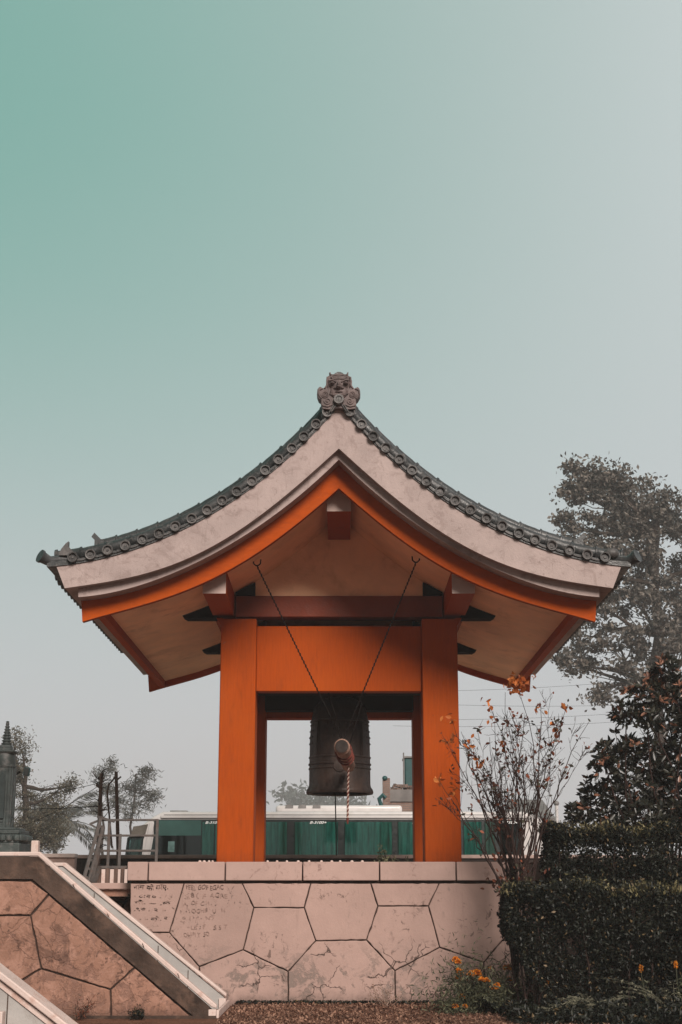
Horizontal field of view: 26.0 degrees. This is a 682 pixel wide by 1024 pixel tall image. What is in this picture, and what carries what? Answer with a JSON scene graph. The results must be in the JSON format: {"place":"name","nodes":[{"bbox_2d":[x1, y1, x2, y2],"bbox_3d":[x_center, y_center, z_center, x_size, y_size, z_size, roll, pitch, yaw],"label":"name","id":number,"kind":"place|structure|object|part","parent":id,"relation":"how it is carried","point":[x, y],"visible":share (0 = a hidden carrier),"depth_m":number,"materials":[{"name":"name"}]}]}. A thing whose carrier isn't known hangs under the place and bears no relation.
{"place":"outdoors","nodes":[
{"label":"outdoors","id":0,"kind":"place"},
{"bbox_2d":[17,767,30,776],"bbox_3d":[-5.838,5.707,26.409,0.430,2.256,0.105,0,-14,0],"label":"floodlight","id":1,"kind":"object","parent":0,"point":[26,771],"visible":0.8,"depth_m":26.64,"materials":[{"name":"metal"}]},
{"bbox_2d":[73,1006,231,1023],"bbox_3d":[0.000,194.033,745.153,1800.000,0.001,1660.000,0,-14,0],"label":"ground","id":2,"kind":"structure","parent":0,"point":[147,1021],"depth_m":18.34,"materials":[{"name":"brown soil"}]},
{"bbox_2d":[0,963,77,1023],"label":"parapet","id":3,"kind":"structure","parent":2,"relation":"on","point":[22,1001],"depth_m":15.72,"materials":[{"name":"grey stone"}]},
{"bbox_2d":[1,725,86,853],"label":"leafy tree","id":4,"kind":"object","parent":2,"relation":"on","point":[47,835],"visible":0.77,"depth_m":73.54,"materials":[{"name":"green plant"}]},
{"bbox_2d":[29,854,77,869],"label":"pink boundary wall","id":5,"kind":"structure","parent":2,"relation":"on","point":[70,860],"depth_m":29.68,"materials":[{"name":"concrete"}]},
{"bbox_2d":[14,791,113,853],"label":"coconut palm","id":6,"kind":"object","parent":2,"relation":"on","point":[78,832],"visible":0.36,"depth_m":117.47,"materials":[{"name":"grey plant"}]},
{"bbox_2d":[73,995,94,1020],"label":"dry weed","id":7,"kind":"object","parent":2,"relation":"on","point":[81,1013],"visible":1,"depth_m":18.52,"materials":[{"name":"brown plant"}]},
{"bbox_2d":[90,769,110,872],"bbox_3d":[-4.662,6.864,28.174,0.385,3.899,0.353,0,-14,0],"label":"wooden pole","id":8,"kind":"object","parent":2,"relation":"on","point":[100,787],"visible":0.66,"depth_m":28.50,"materials":[{"name":"brown wood"}]},
{"bbox_2d":[15,784,93,798],"bbox_3d":[-7.530,6.458,33.965,0.011,0.392,12.420,7,-16,-27],"label":"overhead wire","id":9,"kind":"object","parent":8,"relation":"attached to","point":[55,792],"visible":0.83,"depth_m":31.19,"materials":[{"name":"metal"}]},
{"bbox_2d":[15,806,96,809],"bbox_3d":[-7.513,6.779,33.882,0.014,0.588,12.422,7,-16,-27],"label":"overhead wire","id":10,"kind":"object","parent":8,"relation":"attached to","point":[57,808],"visible":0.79,"depth_m":30.93,"materials":[{"name":"metal"}]},
{"bbox_2d":[19,787,96,826],"bbox_3d":[-6.850,7.037,34.847,0.011,0.298,13.728,5,-15,-18],"label":"overhead wire","id":11,"kind":"object","parent":8,"relation":"attached to","point":[63,807],"visible":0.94,"depth_m":32.88,"materials":[{"name":"metal"}]},
{"bbox_2d":[92,883,131,914],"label":"terrace wall","id":12,"kind":"structure","parent":2,"relation":"on","point":[119,894],"depth_m":21.60,"materials":[{"name":"stone"}]},
{"bbox_2d":[85,754,139,854],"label":"slender tree","id":13,"kind":"object","parent":2,"relation":"on","point":[110,770],"visible":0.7,"depth_m":98.36,"materials":[{"name":"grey plant"}]},
{"bbox_2d":[106,772,120,865],"bbox_3d":[-4.417,7.019,28.730,0.440,3.880,0.141,5,-15,-17],"label":"wooden pole","id":14,"kind":"object","parent":2,"relation":"on","point":[116,778],"visible":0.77,"depth_m":29.02,"materials":[{"name":"brown wood"}]},
{"bbox_2d":[0,852,229,1018],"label":"stone wall","id":15,"kind":"structure","parent":2,"relation":"on","point":[69,934],"depth_m":19.00,"materials":[{"name":"stone"}]},
{"bbox_2d":[31,841,39,856],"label":"white block","id":16,"kind":"structure","parent":15,"relation":"on","point":[35,846],"depth_m":23.03,"materials":[{"name":"stone"}]},
{"bbox_2d":[127,1004,146,1019],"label":"weed","id":17,"kind":"object","parent":2,"relation":"on","point":[139,1015],"visible":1,"depth_m":18.58,"materials":[{"name":"green plant"}]},
{"bbox_2d":[111,762,166,833],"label":"slender tree","id":18,"kind":"object","parent":2,"relation":"on","point":[145,771],"visible":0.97,"depth_m":98.49,"materials":[{"name":"green plant"}]},
{"bbox_2d":[266,779,376,804],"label":"distant tree","id":19,"kind":"object","parent":2,"relation":"on","point":[292,799],"visible":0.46,"depth_m":440.49,"materials":[{"name":"green plant"}]},
{"bbox_2d":[76,855,681,882],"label":"roadside wall","id":20,"kind":"structure","parent":2,"relation":"on","point":[82,860],"depth_m":30.16,"materials":[{"name":"concrete"}]},
{"bbox_2d":[377,776,411,811],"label":"building","id":21,"kind":"structure","parent":2,"relation":"on","point":[395,794],"depth_m":54.05,"materials":[{"name":"beige concrete"}]},
{"bbox_2d":[402,753,411,785],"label":"water tank","id":22,"kind":"object","parent":21,"relation":"on","point":[407,769],"visible":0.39,"depth_m":55.83,"materials":[{"name":"teal plastic"}]},
{"bbox_2d":[127,860,680,1005],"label":"stone platform","id":23,"kind":"structure","parent":2,"relation":"on","point":[286,930],"depth_m":21.20,"materials":[{"name":"stone"}]},
{"bbox_2d":[36,372,641,861],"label":"bell pavilion","id":24,"kind":"structure","parent":23,"relation":"on","point":[336,512],"depth_m":22.09,"materials":[{"name":"paint"}]},
{"bbox_2d":[253,556,419,771],"bbox_3d":[-0.066,2.338,22.322,2.467,2.970,2.513,0,-14,0],"label":"bell striker","id":25,"kind":"object","parent":24,"relation":"hanging from","point":[344,754],"visible":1,"depth_m":21.40,"materials":[{"name":"brown wood"}]},
{"bbox_2d":[346,768,349,823],"bbox_3d":[0.103,4.278,22.236,0.052,0.839,0.042,0,-14,0],"label":"pull rope","id":26,"kind":"object","parent":25,"relation":"hanging from","point":[347,819],"visible":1,"depth_m":22.22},
{"bbox_2d":[306,696,372,795],"bbox_3d":[-0.020,3.601,24.064,1.090,1.980,1.090,0,-14,0],"label":"temple bell","id":27,"kind":"object","parent":24,"relation":"hanging from","point":[327,774],"visible":0.86,"depth_m":23.64,"materials":[{"name":"brown metal"}]},
{"bbox_2d":[335,793,336,855],"bbox_3d":[-0.089,4.734,23.771,0.055,1.570,0.019,0,-14,0],"label":"hanging chain","id":28,"kind":"object","parent":27,"relation":"hanging from","point":[335,825],"visible":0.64,"depth_m":23.68,"materials":[{"name":"metal"}]},
{"bbox_2d":[374,844,388,862],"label":"weed","id":29,"kind":"object","parent":23,"relation":"on","point":[383,859],"visible":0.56,"depth_m":21.86,"materials":[{"name":"green plant"}]},
{"bbox_2d":[384,854,409,861],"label":"weed","id":30,"kind":"object","parent":23,"relation":"on","point":[406,860],"visible":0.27,"depth_m":21.81,"materials":[{"name":"green plant"}]},
{"bbox_2d":[216,1001,681,1023],"bbox_3d":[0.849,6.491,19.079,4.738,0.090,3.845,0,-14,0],"label":"leaf litter","id":31,"kind":"object","parent":2,"relation":"on","point":[240,1008],"visible":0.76,"depth_m":18.79,"materials":[{"name":"brown plant"}]},
{"bbox_2d":[364,975,407,1005],"bbox_3d":[0.632,6.691,20.602,0.624,0.470,0.235,3,-15,-12],"label":"dry weed","id":32,"kind":"object","parent":31,"relation":"on","point":[383,1000],"visible":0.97,"depth_m":20.55,"materials":[{"name":"plant"}]},
{"bbox_2d":[235,999,553,1004],"bbox_3d":[0.857,6.927,20.809,4.721,0.108,0.271,0,-14,0],"label":"dark moss","id":33,"kind":"object","parent":31,"relation":"on","point":[255,1001],"visible":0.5,"depth_m":20.84,"materials":[{"name":"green plant"}]},
{"bbox_2d":[395,932,506,1015],"bbox_3d":[1.421,6.046,19.295,1.491,1.070,0.942,0,-14,0],"label":"marigold plant","id":34,"kind":"object","parent":31,"relation":"on","point":[456,1007],"visible":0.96,"depth_m":19.19,"materials":[{"name":"green plant"}]},
{"bbox_2d":[414,927,513,1015],"bbox_3d":[1.626,6.061,19.482,1.337,1.130,0.918,0,-14,0],"label":"marigold plant","id":35,"kind":"object","parent":31,"relation":"on","point":[458,961],"visible":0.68,"depth_m":19.40,"materials":[{"name":"green plant"}]},
{"bbox_2d":[439,921,526,1013],"bbox_3d":[1.936,6.008,19.412,1.311,1.204,0.825,-3,-15,10],"label":"marigold plant","id":36,"kind":"object","parent":31,"relation":"on","point":[492,986],"visible":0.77,"depth_m":19.29,"materials":[{"name":"green plant"}]},
{"bbox_2d":[468,998,528,1014],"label":"broad leaf plant","id":37,"kind":"object","parent":31,"relation":"on","point":[493,1005],"visible":0.74,"depth_m":19.08,"materials":[{"name":"green plant"}]},
{"bbox_2d":[433,671,595,1004],"bbox_3d":[2.433,4.520,20.306,2.427,4.520,1.471,0,-14,0],"label":"bare shrub","id":38,"kind":"object","parent":31,"relation":"on","point":[502,816],"visible":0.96,"depth_m":20.34,"materials":[{"name":"brown plant"}]},
{"bbox_2d":[472,939,557,1011],"bbox_3d":[2.293,6.110,19.555,1.180,1.060,1.008,-9,-17,32],"label":"marigold plant","id":39,"kind":"object","parent":31,"relation":"on","point":[511,979],"visible":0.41,"depth_m":19.49,"materials":[{"name":"green plant"}]},
{"bbox_2d":[538,1006,587,1011],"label":"feathery weed","id":40,"kind":"object","parent":31,"relation":"on","point":[554,1010],"visible":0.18,"depth_m":18.13,"materials":[{"name":"green plant"}]},
{"bbox_2d":[548,995,615,1014],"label":"feathery weed","id":41,"kind":"object","parent":31,"relation":"on","point":[573,1002],"visible":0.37,"depth_m":18.05,"materials":[{"name":"green plant"}]},
{"bbox_2d":[495,872,681,1007],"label":"clipped hedge","id":42,"kind":"object","parent":31,"relation":"on","point":[638,899],"visible":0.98,"depth_m":19.00,"materials":[{"name":"green plant"}]},
{"bbox_2d":[500,988,681,1023],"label":"undergrowth","id":43,"kind":"object","parent":31,"relation":"on","point":[651,1012],"visible":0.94,"depth_m":17.73,"materials":[{"name":"green plant"}]},
{"bbox_2d":[556,992,636,1011],"bbox_3d":[3.158,6.164,18.385,0.975,0.322,1.054,0,-14,0],"label":"feathery weed","id":44,"kind":"object","parent":31,"relation":"on","point":[619,997],"visible":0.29,"depth_m":18.27,"materials":[{"name":"green plant"}]},
{"bbox_2d":[531,816,681,999],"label":"clipped hedge","id":45,"kind":"object","parent":31,"relation":"on","point":[559,836],"visible":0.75,"depth_m":20.41,"materials":[{"name":"green plant"}]},
{"bbox_2d":[562,652,681,997],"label":"glossy bush","id":46,"kind":"object","parent":31,"relation":"on","point":[665,775],"visible":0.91,"depth_m":21.36,"materials":[{"name":"green plant"}]},
{"bbox_2d":[596,977,681,1017],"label":"feathery weed","id":47,"kind":"object","parent":31,"relation":"on","point":[652,996],"visible":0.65,"depth_m":18.40,"materials":[{"name":"green plant"}]},
{"bbox_2d":[639,965,650,1003],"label":"marigold sprig","id":48,"kind":"object","parent":31,"relation":"on","point":[641,971],"visible":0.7,"depth_m":18.66,"materials":[{"name":"green plant"}]},
{"bbox_2d":[673,961,681,1000],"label":"marigold sprig","id":49,"kind":"object","parent":31,"relation":"on","point":[675,966],"visible":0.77,"depth_m":18.69,"materials":[{"name":"green plant"}]},
{"bbox_2d":[554,801,558,822],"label":"street lamp post","id":50,"kind":"object","parent":2,"relation":"on","point":[556,803],"visible":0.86,"depth_m":43.14,"materials":[{"name":"white metal"}]},
{"bbox_2d":[547,451,681,852],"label":"tall tree","id":51,"kind":"object","parent":2,"relation":"on","point":[631,514],"visible":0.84,"depth_m":86.51,"materials":[{"name":"green plant"}]},
{"bbox_2d":[0,0,681,854],"label":"sky","id":52,"kind":"structure","parent":0,"point":[469,212],"materials":[{"name":"teal"}]},
{"bbox_2d":[507,800,554,821],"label":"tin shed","id":53,"kind":"structure","parent":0,"point":[541,809],"depth_m":46.67,"materials":[{"name":"white metal"}]},
{"bbox_2d":[466,722,608,726],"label":"overhead wire","id":54,"kind":"object","parent":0,"point":[532,725],"visible":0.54,"depth_m":79.64,"materials":[{"name":"metal"}]},
{"bbox_2d":[459,713,617,719],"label":"overhead wire","id":55,"kind":"object","parent":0,"point":[519,718],"visible":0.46,"depth_m":79.74,"materials":[{"name":"metal"}]},
{"bbox_2d":[460,680,635,690],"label":"overhead wire","id":56,"kind":"object","parent":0,"point":[540,687],"visible":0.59,"depth_m":80.17,"materials":[{"name":"metal"}]},
{"label":"terrace","id":57,"kind":"structure","parent":0,"visible":0},
{"bbox_2d":[0,721,31,856],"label":"stone shrine","id":58,"kind":"object","parent":57,"relation":"on","point":[13,838],"visible":1,"depth_m":23.86,"materials":[{"name":"grey stone"}]},
{"bbox_2d":[83,818,104,882],"bbox_3d":[-3.889,5.330,23.177,0.321,1.022,0.213,0,-14,0],"label":"steel ladder","id":59,"kind":"object","parent":57,"relation":"on","point":[93,876],"visible":0.94,"depth_m":23.12,"materials":[{"name":"metal"}]},
{"bbox_2d":[97,866,126,882],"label":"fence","id":60,"kind":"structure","parent":57,"relation":"on","point":[107,874],"depth_m":23.21,"materials":[{"name":"white wood"}]},
{"bbox_2d":[97,815,158,868],"bbox_3d":[-3.395,5.444,23.369,0.992,1.244,0.067,0,-14,0],"label":"pipe railing","id":61,"kind":"object","parent":57,"relation":"on","point":[108,835],"visible":0.78,"depth_m":23.44,"materials":[{"name":"metal"}]},
{"label":"road","id":62,"kind":"structure","parent":0,"visible":0},
{"bbox_2d":[125,805,542,854],"bbox_3d":[-0.117,9.031,36.105,10.198,3.588,2.568,0,-14,0],"label":"bus","id":63,"kind":"object","parent":62,"relation":"on","point":[308,829],"visible":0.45,"depth_m":35.18,"materials":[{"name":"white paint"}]},
{"bbox_3d":[-4.929,8.121,35.053,0.488,0.910,0.070,0,-14,0],"label":"window frame","id":64,"kind":"part","parent":63,"relation":"part of","materials":[{"name":"black metal"}]},
{"bbox_3d":[-4.913,8.154,35.079,0.411,0.853,0.032,0,-14,0],"label":"front side window","id":65,"kind":"part","parent":63,"relation":"part of","materials":[{"name":"teal glass"}]},
{"bbox_3d":[-3.964,7.941,35.120,1.253,1.166,0.004,0,-14,0],"label":"window","id":66,"kind":"part","parent":63,"relation":"part of","materials":[{"name":"black glass"}]},
{"bbox_3d":[-3.171,7.938,35.090,0.294,1.116,0.052,0,-14,0],"label":"window","id":67,"kind":"part","parent":63,"relation":"part of","materials":[{"name":"teal glass"}]},
{"bbox_3d":[-2.143,7.944,35.094,1.703,1.106,0.045,0,-14,0],"label":"window","id":68,"kind":"part","parent":63,"relation":"part of","materials":[{"name":"teal glass"}]},
{"bbox_3d":[-0.587,7.944,35.094,1.018,1.106,0.045,0,-14,0],"label":"window","id":69,"kind":"part","parent":63,"relation":"part of","materials":[{"name":"teal glass"}]},
{"bbox_3d":[0.656,7.944,35.094,1.115,1.106,0.045,0,-14,0],"label":"window","id":70,"kind":"part","parent":63,"relation":"part of","materials":[{"name":"teal glass"}]},
{"bbox_3d":[2.085,7.944,35.094,1.429,1.106,0.045,0,-14,0],"label":"window","id":71,"kind":"part","parent":63,"relation":"part of","materials":[{"name":"teal glass"}]},
{"bbox_3d":[3.142,7.944,35.093,0.411,1.106,0.036,-1,-14,2],"label":"window","id":72,"kind":"part","parent":63,"relation":"part of","materials":[{"name":"teal glass"}]},
{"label":"window","id":73,"kind":"part","parent":63,"relation":"part of","materials":[{"name":"teal glass"}]},
{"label":"window","id":74,"kind":"part","parent":63,"relation":"part of","materials":[{"name":"black glass"}]}
]}

